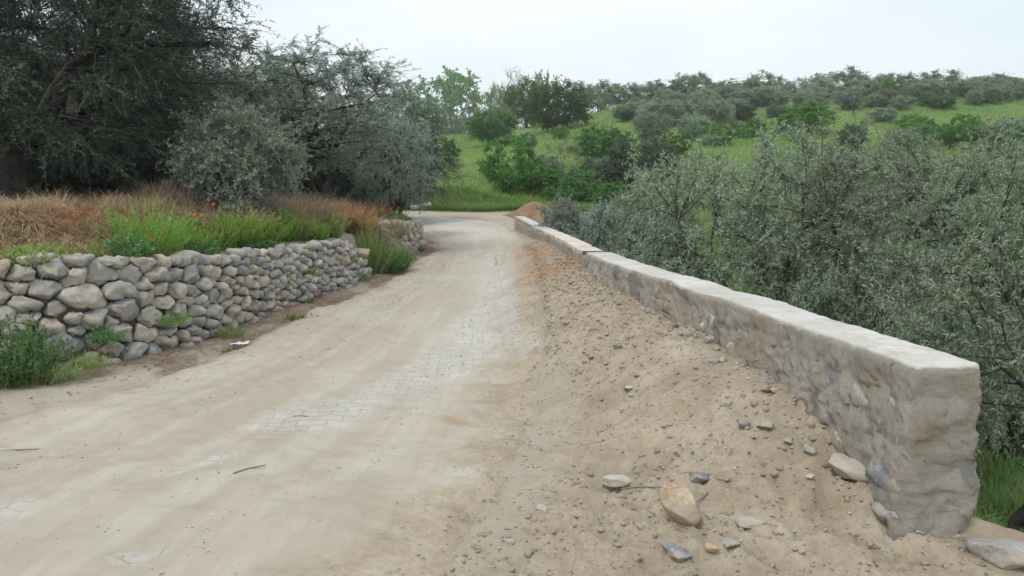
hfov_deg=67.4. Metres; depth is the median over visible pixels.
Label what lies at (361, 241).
leafy weed
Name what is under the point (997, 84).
olive tree
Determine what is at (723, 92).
olive tree
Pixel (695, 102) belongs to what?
olive tree
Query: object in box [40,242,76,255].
leafy weed
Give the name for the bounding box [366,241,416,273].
leafy weed
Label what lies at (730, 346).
stone
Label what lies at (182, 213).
dead bracken
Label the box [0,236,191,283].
straw litter
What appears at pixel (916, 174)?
olive tree
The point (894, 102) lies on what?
olive tree
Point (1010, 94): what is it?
olive tree
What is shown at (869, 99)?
olive tree
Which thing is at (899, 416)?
parapet wall
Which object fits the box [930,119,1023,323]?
olive tree
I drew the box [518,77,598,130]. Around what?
broadleaf tree
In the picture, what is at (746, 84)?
olive tree
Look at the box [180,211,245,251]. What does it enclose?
leafy weed
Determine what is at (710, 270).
olive tree
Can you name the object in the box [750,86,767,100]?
olive tree
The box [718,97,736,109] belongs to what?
olive tree
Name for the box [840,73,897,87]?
olive tree
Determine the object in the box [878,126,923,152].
olive tree
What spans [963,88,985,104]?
olive tree
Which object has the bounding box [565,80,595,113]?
olive tree
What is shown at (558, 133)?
scrub bush
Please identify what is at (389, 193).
olive tree
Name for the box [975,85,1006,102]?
olive tree
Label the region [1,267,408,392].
root litter
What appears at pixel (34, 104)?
olive tree
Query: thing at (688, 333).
cobble
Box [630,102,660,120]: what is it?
olive tree
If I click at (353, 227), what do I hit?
leafy weed
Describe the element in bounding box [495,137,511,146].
scrub bush
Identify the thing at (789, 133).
scrub bush
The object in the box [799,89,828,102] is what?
olive tree
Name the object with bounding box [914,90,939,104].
scrub bush
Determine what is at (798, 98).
olive tree
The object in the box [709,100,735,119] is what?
olive tree
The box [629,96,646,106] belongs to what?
olive tree
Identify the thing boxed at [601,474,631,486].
stone
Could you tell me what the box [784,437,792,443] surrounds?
cobble
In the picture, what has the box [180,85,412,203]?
olive tree
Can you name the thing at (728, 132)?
broadleaf bush
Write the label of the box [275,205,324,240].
leafy weed
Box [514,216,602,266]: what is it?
parapet wall
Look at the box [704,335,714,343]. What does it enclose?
stone
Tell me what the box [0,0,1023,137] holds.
sky
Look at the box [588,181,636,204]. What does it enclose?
broadleaf bush
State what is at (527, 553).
cobble
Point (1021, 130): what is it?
scrub bush
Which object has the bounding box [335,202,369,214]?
dead bracken
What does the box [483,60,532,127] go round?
bare tree
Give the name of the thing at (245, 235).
leafy weed
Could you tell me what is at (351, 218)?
dead bracken
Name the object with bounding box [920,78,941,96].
olive tree
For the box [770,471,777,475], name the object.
cobble
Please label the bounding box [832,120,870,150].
olive tree
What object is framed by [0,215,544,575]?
road
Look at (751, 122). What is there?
scrub bush
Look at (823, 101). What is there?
scrub bush
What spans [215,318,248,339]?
grass tuft
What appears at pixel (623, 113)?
scrub bush
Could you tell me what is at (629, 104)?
olive tree
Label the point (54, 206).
dead bracken
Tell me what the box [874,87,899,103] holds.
olive tree
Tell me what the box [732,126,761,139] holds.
scrub bush
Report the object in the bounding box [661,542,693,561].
stone
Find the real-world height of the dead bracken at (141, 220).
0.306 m
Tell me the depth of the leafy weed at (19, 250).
6.57 m
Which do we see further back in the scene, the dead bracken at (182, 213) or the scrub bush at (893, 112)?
the scrub bush at (893, 112)
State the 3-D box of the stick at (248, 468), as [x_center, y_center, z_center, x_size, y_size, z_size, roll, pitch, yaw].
[-1.499,1.030,4.381,0.024,0.013,0.203,6,9,40]
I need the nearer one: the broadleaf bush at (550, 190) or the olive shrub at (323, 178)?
the olive shrub at (323, 178)
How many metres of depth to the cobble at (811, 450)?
3.91 m
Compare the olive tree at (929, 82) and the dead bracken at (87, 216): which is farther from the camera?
the olive tree at (929, 82)
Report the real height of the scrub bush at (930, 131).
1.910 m
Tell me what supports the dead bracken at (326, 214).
on the ground at (632, 436)
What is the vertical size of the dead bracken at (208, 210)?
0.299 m
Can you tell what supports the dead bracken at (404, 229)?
on the ground at (632, 436)
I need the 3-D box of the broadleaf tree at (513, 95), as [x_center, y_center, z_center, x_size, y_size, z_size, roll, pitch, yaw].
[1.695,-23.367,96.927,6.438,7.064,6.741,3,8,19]
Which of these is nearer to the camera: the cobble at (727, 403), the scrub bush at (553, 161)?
the cobble at (727, 403)
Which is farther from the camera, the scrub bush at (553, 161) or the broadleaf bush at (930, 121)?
the broadleaf bush at (930, 121)
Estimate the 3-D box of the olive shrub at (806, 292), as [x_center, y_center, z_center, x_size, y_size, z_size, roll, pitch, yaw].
[3.153,0.709,7.729,1.400,2.159,1.300,5,9,36]
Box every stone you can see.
[168,250,199,258]
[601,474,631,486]
[612,343,622,347]
[658,482,701,525]
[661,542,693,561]
[690,471,708,482]
[699,322,704,331]
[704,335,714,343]
[705,543,719,551]
[722,537,740,546]
[726,342,734,352]
[735,515,763,528]
[756,420,773,428]
[806,473,814,478]
[829,453,868,481]
[965,538,1023,569]
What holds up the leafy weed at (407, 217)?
on the dry stone wall at (416, 237)
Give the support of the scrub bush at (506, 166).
on the ground at (632, 436)
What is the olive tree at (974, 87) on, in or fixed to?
on the ground at (632, 436)
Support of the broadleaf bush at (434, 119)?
on the ground at (632, 436)
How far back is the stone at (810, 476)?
3.81 m
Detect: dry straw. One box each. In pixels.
[0,184,354,238]
[0,195,193,267]
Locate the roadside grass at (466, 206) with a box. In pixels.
[341,182,603,211]
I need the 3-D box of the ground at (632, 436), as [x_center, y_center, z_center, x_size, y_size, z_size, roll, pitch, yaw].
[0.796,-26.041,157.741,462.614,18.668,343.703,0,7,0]
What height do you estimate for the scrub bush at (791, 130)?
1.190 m
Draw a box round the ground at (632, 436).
[0,90,1023,575]
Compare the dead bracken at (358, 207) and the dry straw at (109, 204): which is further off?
the dead bracken at (358, 207)
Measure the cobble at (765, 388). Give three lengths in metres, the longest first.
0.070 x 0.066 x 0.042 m
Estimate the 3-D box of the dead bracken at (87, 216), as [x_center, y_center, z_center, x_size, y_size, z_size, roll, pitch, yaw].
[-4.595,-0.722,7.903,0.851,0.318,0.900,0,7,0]
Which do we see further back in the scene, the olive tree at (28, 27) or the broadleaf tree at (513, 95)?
the broadleaf tree at (513, 95)
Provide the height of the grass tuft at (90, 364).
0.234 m
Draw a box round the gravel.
[0,241,993,575]
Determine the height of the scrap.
0.018 m
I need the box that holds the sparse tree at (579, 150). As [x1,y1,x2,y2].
[535,133,586,190]
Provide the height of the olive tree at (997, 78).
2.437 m
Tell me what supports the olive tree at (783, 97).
on the ground at (632, 436)
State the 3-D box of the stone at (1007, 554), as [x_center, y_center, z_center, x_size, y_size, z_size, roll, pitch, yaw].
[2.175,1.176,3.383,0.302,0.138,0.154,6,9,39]
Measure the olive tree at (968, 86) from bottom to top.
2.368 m
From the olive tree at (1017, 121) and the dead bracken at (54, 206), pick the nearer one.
the dead bracken at (54, 206)
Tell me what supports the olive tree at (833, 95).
on the ground at (632, 436)
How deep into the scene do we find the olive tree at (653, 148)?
34.99 m
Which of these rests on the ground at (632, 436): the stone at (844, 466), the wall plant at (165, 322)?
the stone at (844, 466)
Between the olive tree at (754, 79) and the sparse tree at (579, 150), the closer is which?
the sparse tree at (579, 150)
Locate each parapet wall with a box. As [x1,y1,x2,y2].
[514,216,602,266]
[583,252,981,540]
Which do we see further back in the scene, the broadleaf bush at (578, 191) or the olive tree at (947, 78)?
the olive tree at (947, 78)
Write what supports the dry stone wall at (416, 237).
on the ground at (632, 436)
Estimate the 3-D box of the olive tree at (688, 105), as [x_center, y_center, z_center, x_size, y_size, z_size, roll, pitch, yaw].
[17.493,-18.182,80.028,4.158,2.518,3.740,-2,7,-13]
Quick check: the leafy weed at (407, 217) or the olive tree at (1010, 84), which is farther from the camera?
the olive tree at (1010, 84)
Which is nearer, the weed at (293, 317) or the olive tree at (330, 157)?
the weed at (293, 317)
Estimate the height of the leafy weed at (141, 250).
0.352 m
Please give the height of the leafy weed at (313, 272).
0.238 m
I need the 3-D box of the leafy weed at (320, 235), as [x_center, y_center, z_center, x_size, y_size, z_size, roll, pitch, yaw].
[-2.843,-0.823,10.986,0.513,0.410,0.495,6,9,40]
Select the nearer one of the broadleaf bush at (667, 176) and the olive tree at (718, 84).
the broadleaf bush at (667, 176)
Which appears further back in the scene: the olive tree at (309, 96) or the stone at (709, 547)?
the olive tree at (309, 96)
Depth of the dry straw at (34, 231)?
7.40 m
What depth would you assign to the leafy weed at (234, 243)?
8.89 m
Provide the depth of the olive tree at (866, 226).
10.27 m
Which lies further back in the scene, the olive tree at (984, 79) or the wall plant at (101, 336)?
the olive tree at (984, 79)
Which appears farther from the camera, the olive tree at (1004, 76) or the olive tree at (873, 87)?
the olive tree at (1004, 76)
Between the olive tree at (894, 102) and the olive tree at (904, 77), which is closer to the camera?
the olive tree at (894, 102)
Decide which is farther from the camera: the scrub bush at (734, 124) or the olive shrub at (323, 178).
the scrub bush at (734, 124)
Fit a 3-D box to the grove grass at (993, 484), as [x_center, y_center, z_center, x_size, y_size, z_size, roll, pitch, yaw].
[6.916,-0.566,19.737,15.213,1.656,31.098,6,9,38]
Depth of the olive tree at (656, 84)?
123.11 m
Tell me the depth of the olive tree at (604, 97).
111.94 m
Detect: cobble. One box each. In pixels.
[505,538,513,544]
[523,550,532,557]
[535,503,547,510]
[684,331,693,335]
[708,358,719,363]
[719,357,726,361]
[720,401,732,406]
[738,420,750,427]
[758,376,769,382]
[761,385,772,391]
[770,387,779,392]
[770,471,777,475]
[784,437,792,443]
[803,444,816,454]
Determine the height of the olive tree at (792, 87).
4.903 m
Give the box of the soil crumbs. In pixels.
[440,244,989,575]
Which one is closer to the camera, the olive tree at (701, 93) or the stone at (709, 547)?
the stone at (709, 547)
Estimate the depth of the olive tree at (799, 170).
12.39 m
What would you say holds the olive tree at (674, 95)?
on the ground at (632, 436)
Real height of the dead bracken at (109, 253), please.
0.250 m
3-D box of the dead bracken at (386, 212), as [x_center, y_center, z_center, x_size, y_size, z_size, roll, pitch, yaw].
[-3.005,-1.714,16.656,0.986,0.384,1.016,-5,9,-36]
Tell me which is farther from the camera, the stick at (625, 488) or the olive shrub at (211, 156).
the olive shrub at (211, 156)
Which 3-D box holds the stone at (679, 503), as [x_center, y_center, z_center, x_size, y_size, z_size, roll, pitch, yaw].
[0.801,1.025,3.642,0.232,0.170,0.162,34,35,27]
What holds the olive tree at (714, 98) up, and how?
on the ground at (632, 436)
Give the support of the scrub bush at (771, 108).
on the ground at (632, 436)
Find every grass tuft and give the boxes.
[39,354,86,383]
[63,348,113,374]
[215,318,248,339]
[357,274,370,281]
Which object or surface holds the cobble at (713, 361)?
on the ground at (632, 436)
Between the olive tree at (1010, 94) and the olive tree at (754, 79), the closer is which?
the olive tree at (1010, 94)
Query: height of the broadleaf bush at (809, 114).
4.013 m
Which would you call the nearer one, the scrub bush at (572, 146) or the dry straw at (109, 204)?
the dry straw at (109, 204)
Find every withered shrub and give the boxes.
[165,180,205,211]
[259,176,304,213]
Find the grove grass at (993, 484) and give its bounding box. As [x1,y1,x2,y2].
[609,225,1023,531]
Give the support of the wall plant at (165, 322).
attached to the dry stone wall at (233, 288)
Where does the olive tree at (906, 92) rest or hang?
on the ground at (632, 436)
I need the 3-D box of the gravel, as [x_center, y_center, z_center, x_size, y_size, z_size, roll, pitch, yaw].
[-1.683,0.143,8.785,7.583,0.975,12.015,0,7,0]
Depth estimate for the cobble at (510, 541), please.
3.52 m
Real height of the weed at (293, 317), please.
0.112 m
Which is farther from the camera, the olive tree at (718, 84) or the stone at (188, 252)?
the olive tree at (718, 84)
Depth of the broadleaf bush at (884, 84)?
91.96 m
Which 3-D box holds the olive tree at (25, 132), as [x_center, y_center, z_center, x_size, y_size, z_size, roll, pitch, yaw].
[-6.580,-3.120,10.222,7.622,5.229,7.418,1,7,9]
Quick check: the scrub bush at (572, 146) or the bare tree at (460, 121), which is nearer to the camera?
the scrub bush at (572, 146)
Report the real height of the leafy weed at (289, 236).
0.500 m
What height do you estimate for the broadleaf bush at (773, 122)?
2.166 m
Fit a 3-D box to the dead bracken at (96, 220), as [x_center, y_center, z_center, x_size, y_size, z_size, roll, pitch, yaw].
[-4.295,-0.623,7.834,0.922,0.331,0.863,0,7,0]
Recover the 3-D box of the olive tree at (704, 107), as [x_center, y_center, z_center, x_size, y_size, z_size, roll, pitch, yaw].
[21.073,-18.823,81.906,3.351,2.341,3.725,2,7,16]
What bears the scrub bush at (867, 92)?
on the ground at (632, 436)
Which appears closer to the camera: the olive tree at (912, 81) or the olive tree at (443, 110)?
the olive tree at (912, 81)
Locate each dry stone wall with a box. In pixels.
[0,239,372,373]
[377,219,426,253]
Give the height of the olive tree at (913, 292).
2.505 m
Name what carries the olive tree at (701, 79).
on the ground at (632, 436)
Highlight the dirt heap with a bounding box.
[502,202,558,224]
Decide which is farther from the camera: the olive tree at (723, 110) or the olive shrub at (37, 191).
the olive tree at (723, 110)
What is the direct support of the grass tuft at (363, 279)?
on the ground at (632, 436)
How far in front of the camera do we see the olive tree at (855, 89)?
93.99 m
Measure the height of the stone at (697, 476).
0.050 m
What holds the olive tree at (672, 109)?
on the ground at (632, 436)
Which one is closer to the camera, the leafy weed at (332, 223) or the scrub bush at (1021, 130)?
the leafy weed at (332, 223)
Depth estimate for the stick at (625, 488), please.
3.95 m
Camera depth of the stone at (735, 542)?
3.39 m
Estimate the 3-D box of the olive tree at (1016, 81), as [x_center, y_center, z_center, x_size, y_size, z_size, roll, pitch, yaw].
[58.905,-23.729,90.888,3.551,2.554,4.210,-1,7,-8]
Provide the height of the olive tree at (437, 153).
3.899 m
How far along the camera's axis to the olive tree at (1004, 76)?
107.44 m
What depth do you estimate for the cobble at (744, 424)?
4.21 m
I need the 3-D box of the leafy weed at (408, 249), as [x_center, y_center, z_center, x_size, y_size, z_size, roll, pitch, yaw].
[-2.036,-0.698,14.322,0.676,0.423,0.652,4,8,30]
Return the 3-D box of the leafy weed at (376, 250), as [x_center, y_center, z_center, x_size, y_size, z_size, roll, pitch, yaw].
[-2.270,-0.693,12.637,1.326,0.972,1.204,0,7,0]
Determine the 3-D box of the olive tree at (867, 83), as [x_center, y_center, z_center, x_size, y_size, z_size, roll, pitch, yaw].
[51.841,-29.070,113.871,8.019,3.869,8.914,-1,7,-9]
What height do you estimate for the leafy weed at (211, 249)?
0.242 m
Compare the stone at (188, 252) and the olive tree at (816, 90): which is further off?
the olive tree at (816, 90)
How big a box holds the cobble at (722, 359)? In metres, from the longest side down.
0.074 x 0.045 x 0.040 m
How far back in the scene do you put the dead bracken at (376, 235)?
13.79 m
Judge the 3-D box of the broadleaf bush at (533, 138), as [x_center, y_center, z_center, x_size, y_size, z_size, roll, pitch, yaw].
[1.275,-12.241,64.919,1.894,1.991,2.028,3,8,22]
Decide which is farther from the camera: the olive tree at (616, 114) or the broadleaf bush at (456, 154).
the olive tree at (616, 114)
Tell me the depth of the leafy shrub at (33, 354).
6.16 m
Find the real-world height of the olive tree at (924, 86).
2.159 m
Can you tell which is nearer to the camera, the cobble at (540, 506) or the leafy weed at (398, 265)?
the cobble at (540, 506)
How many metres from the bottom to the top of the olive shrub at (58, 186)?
2.088 m
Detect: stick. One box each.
[0,448,40,450]
[234,464,265,473]
[620,486,660,489]
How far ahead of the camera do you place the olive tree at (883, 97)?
90.58 m
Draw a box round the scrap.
[229,341,249,344]
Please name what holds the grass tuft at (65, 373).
on the ground at (632, 436)
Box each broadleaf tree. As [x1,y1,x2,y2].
[382,81,428,124]
[408,66,490,136]
[480,82,516,128]
[501,73,550,127]
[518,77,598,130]
[529,69,563,123]
[570,122,631,160]
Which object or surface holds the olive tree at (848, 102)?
on the ground at (632, 436)
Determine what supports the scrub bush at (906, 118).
on the ground at (632, 436)
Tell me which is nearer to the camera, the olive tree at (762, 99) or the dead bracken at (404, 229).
the dead bracken at (404, 229)
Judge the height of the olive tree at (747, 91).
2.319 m
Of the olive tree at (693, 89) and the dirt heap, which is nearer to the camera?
the dirt heap
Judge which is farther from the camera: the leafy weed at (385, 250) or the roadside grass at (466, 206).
the roadside grass at (466, 206)
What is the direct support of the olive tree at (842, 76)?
on the ground at (632, 436)
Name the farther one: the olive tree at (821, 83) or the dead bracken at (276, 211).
the olive tree at (821, 83)
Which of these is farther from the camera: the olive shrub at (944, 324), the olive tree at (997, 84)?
the olive tree at (997, 84)
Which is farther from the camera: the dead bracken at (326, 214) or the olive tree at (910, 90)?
the olive tree at (910, 90)
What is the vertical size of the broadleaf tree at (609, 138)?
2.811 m
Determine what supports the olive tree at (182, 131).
on the ground at (632, 436)
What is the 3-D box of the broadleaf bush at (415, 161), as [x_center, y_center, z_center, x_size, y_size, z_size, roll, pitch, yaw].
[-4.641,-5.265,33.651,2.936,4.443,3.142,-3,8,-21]
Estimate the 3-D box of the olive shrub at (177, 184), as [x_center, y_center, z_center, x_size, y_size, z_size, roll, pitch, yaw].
[-5.578,-2.104,14.439,1.872,1.699,2.017,-1,7,-5]
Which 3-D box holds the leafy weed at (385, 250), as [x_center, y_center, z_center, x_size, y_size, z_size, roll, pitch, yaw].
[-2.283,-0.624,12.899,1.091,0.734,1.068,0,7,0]
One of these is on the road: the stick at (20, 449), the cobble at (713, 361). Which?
the stick at (20, 449)
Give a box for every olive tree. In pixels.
[0,0,240,201]
[0,0,251,200]
[0,0,333,202]
[0,48,134,196]
[143,86,276,193]
[178,25,442,200]
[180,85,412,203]
[190,44,349,193]
[326,108,475,213]
[340,103,447,219]
[437,100,461,135]
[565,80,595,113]
[570,154,623,196]
[583,79,617,113]
[598,130,687,196]
[606,81,649,107]
[607,142,765,289]
[608,101,637,120]
[609,104,629,119]
[615,118,872,317]
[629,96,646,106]
[629,109,675,139]
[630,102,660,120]
[635,97,661,106]
[636,98,687,126]
[637,85,665,100]
[641,78,686,99]
[653,87,671,101]
[658,100,695,122]
[662,89,687,106]
[669,71,716,98]
[673,112,716,138]
[675,99,694,111]
[686,85,709,98]
[689,87,717,100]
[689,96,706,108]
[690,98,737,126]
[694,101,719,114]
[696,78,743,94]
[702,110,944,303]
[705,93,720,103]
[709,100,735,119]
[712,85,728,95]
[718,85,743,100]
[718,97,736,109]
[720,105,1023,335]
[723,81,773,89]
[726,88,755,103]
[729,88,754,103]
[729,97,749,114]
[731,103,759,121]
[737,69,792,93]
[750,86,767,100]
[750,89,768,106]
[751,85,777,104]
[765,90,790,105]
[779,77,818,101]
[791,65,868,100]
[791,91,812,104]
[794,76,844,102]
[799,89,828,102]
[800,86,827,99]
[828,90,848,102]
[830,194,1023,532]
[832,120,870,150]
[834,90,868,109]
[834,115,1023,320]
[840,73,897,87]
[840,78,883,91]
[840,94,864,108]
[846,83,866,98]
[851,127,1023,464]
[862,93,880,106]
[868,82,888,93]
[869,93,889,106]
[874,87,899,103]
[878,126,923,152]
[879,71,921,85]
[886,89,913,103]
[888,95,916,109]
[893,78,943,89]
[896,85,918,97]
[910,83,933,96]
[914,68,971,87]
[914,81,941,97]
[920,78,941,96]
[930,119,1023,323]
[932,84,948,95]
[940,79,966,96]
[956,79,984,96]
[957,85,980,96]
[959,72,1023,81]
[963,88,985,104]
[967,80,993,89]
[969,74,991,81]
[970,85,996,101]
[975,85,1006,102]
[982,76,1003,84]
[984,82,1004,95]
[992,85,1015,100]
[992,114,1023,141]
[997,77,1023,97]
[999,80,1022,99]
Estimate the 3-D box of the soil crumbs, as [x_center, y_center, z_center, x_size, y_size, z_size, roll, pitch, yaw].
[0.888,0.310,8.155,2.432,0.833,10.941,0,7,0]
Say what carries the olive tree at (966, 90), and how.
on the ground at (632, 436)
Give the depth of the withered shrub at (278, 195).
10.50 m
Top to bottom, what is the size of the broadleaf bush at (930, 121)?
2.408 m
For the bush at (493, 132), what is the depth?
70.74 m
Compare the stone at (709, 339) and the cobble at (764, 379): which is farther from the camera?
the stone at (709, 339)
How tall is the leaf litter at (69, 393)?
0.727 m
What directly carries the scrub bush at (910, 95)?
on the ground at (632, 436)
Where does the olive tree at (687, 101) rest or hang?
on the ground at (632, 436)
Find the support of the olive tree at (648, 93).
on the ground at (632, 436)
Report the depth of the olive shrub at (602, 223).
14.25 m
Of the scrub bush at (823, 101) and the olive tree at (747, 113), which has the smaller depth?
the olive tree at (747, 113)
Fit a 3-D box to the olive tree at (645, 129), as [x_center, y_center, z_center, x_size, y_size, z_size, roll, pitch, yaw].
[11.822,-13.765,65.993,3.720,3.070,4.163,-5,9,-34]
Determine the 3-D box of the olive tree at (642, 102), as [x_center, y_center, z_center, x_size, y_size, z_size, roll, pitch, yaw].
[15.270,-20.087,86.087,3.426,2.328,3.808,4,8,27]
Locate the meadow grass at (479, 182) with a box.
[343,87,1023,262]
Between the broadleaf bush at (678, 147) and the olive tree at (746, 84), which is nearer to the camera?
the broadleaf bush at (678, 147)
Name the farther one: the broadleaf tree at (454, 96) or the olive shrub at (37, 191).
the broadleaf tree at (454, 96)
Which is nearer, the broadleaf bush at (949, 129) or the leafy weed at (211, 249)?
the leafy weed at (211, 249)
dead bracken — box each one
[0,203,50,227]
[1,197,83,218]
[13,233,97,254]
[23,204,108,231]
[50,211,126,240]
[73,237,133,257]
[78,207,154,229]
[151,207,202,224]
[191,203,222,217]
[201,198,281,230]
[243,199,319,235]
[285,198,350,226]
[311,197,362,227]
[332,201,385,235]
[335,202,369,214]
[359,200,396,216]
[360,211,402,249]
[374,215,412,238]
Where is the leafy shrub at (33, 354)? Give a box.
[0,312,79,388]
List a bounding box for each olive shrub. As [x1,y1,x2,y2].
[24,167,99,201]
[26,127,178,206]
[153,88,320,219]
[158,136,263,189]
[267,138,385,206]
[527,192,609,247]
[565,190,654,251]
[608,195,704,273]
[788,253,894,335]
[875,271,1023,485]
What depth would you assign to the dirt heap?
27.90 m
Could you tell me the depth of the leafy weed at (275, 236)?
10.02 m
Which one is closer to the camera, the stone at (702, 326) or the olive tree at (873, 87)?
the stone at (702, 326)
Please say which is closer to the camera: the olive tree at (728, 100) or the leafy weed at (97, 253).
the leafy weed at (97, 253)
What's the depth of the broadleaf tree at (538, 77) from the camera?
236.59 m
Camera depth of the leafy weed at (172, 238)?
7.69 m
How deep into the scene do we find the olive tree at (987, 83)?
89.07 m
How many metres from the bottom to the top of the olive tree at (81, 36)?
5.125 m
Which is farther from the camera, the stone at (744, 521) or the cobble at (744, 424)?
the cobble at (744, 424)
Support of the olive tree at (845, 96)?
on the ground at (632, 436)
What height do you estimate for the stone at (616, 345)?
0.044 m
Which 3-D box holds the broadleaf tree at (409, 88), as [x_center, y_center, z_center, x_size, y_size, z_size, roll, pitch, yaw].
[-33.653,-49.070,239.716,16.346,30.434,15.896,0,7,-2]
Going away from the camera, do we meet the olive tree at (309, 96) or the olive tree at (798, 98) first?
the olive tree at (309, 96)
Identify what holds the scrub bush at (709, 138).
on the ground at (632, 436)
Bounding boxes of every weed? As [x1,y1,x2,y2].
[0,239,70,267]
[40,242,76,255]
[74,230,105,258]
[88,194,203,255]
[103,228,157,264]
[155,213,214,251]
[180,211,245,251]
[183,239,220,254]
[202,211,240,247]
[213,206,272,246]
[222,347,234,353]
[236,237,276,249]
[241,216,292,244]
[266,206,306,241]
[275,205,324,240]
[285,314,306,320]
[300,218,331,240]
[302,266,317,275]
[312,211,346,235]
[319,210,351,237]
[344,217,411,274]
[344,218,368,234]
[353,231,374,248]
[359,231,404,270]
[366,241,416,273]
[389,215,411,219]
[392,240,420,259]
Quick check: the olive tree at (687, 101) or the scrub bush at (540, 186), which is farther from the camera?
the olive tree at (687, 101)
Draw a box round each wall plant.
[85,323,125,345]
[154,309,192,326]
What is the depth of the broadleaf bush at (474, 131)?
94.51 m
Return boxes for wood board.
[582,251,614,254]
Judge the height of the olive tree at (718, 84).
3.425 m
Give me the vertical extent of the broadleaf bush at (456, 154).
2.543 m
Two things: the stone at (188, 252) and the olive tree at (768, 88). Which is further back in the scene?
the olive tree at (768, 88)
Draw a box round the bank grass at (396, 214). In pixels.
[364,210,406,222]
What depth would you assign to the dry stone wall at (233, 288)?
7.39 m
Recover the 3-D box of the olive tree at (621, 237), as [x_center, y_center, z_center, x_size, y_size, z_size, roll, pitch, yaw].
[2.550,-0.583,12.419,2.732,3.527,2.509,6,9,40]
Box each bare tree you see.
[457,101,476,141]
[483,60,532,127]
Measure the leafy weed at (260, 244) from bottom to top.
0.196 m
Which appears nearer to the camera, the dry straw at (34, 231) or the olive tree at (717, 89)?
the dry straw at (34, 231)
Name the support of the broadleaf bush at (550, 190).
on the ground at (632, 436)
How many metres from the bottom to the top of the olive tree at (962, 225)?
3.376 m
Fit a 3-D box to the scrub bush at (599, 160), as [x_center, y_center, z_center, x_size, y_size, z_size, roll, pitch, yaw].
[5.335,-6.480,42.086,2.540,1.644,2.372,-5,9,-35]
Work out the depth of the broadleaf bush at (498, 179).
37.23 m
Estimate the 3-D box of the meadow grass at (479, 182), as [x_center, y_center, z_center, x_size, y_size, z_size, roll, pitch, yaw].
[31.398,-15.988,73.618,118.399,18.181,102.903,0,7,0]
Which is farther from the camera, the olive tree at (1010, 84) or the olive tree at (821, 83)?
the olive tree at (821, 83)
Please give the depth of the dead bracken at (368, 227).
13.29 m
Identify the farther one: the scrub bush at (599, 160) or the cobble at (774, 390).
the scrub bush at (599, 160)
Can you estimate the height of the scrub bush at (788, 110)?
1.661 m
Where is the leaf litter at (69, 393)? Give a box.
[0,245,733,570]
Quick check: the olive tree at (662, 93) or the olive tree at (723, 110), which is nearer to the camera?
the olive tree at (723, 110)
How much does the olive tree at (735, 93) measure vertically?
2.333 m
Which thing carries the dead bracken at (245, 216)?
on the ground at (632, 436)
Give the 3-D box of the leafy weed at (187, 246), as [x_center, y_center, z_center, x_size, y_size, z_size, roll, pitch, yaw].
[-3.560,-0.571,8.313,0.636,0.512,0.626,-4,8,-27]
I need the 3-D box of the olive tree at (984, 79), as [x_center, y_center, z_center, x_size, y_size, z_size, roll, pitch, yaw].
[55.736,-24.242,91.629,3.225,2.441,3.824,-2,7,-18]
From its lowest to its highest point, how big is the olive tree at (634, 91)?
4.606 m
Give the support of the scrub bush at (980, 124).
on the ground at (632, 436)
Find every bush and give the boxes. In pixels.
[380,116,440,196]
[396,104,446,136]
[433,136,461,164]
[463,106,522,143]
[465,114,492,137]
[474,129,544,194]
[477,161,514,179]
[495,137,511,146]
[510,152,564,178]
[517,164,575,195]
[519,131,537,146]
[538,185,567,201]
[548,126,570,139]
[556,164,605,203]
[564,144,582,152]
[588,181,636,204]
[594,156,628,174]
[617,106,642,119]
[640,164,696,201]
[659,128,697,156]
[696,133,721,146]
[706,122,735,145]
[728,120,744,128]
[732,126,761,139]
[735,117,767,135]
[765,103,787,117]
[767,116,795,132]
[774,99,839,134]
[780,105,807,117]
[782,125,800,134]
[782,132,801,140]
[802,96,832,108]
[861,88,874,98]
[863,107,901,122]
[877,76,904,92]
[891,112,929,127]
[895,91,913,102]
[896,122,954,144]
[905,117,940,134]
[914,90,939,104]
[927,93,958,108]
[937,110,994,149]
[962,120,989,132]
[965,123,1023,148]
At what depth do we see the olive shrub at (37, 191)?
17.90 m
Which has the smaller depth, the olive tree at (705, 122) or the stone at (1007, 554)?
the stone at (1007, 554)
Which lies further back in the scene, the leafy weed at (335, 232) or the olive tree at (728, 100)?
the olive tree at (728, 100)
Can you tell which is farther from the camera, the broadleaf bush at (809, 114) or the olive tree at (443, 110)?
the olive tree at (443, 110)
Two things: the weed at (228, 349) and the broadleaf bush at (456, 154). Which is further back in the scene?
the broadleaf bush at (456, 154)
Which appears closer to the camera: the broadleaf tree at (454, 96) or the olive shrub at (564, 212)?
the olive shrub at (564, 212)
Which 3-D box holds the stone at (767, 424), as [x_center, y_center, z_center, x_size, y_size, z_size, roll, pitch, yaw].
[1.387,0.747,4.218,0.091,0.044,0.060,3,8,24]
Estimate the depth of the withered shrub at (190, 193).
10.11 m
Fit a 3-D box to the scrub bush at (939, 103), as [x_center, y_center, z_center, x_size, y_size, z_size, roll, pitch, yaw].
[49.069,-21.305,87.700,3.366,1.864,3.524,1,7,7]
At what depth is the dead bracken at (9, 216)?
7.54 m
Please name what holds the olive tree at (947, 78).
on the ground at (632, 436)
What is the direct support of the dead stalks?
on the ground at (632, 436)
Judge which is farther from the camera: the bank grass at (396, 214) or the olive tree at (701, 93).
the olive tree at (701, 93)
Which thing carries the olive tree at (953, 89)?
on the ground at (632, 436)
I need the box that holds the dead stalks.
[83,172,384,238]
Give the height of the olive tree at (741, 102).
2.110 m
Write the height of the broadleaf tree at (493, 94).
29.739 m
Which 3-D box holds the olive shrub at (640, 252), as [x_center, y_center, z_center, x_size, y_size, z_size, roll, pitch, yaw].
[2.317,-0.065,12.285,1.565,2.884,1.686,-2,7,-16]
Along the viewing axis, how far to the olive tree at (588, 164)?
35.68 m

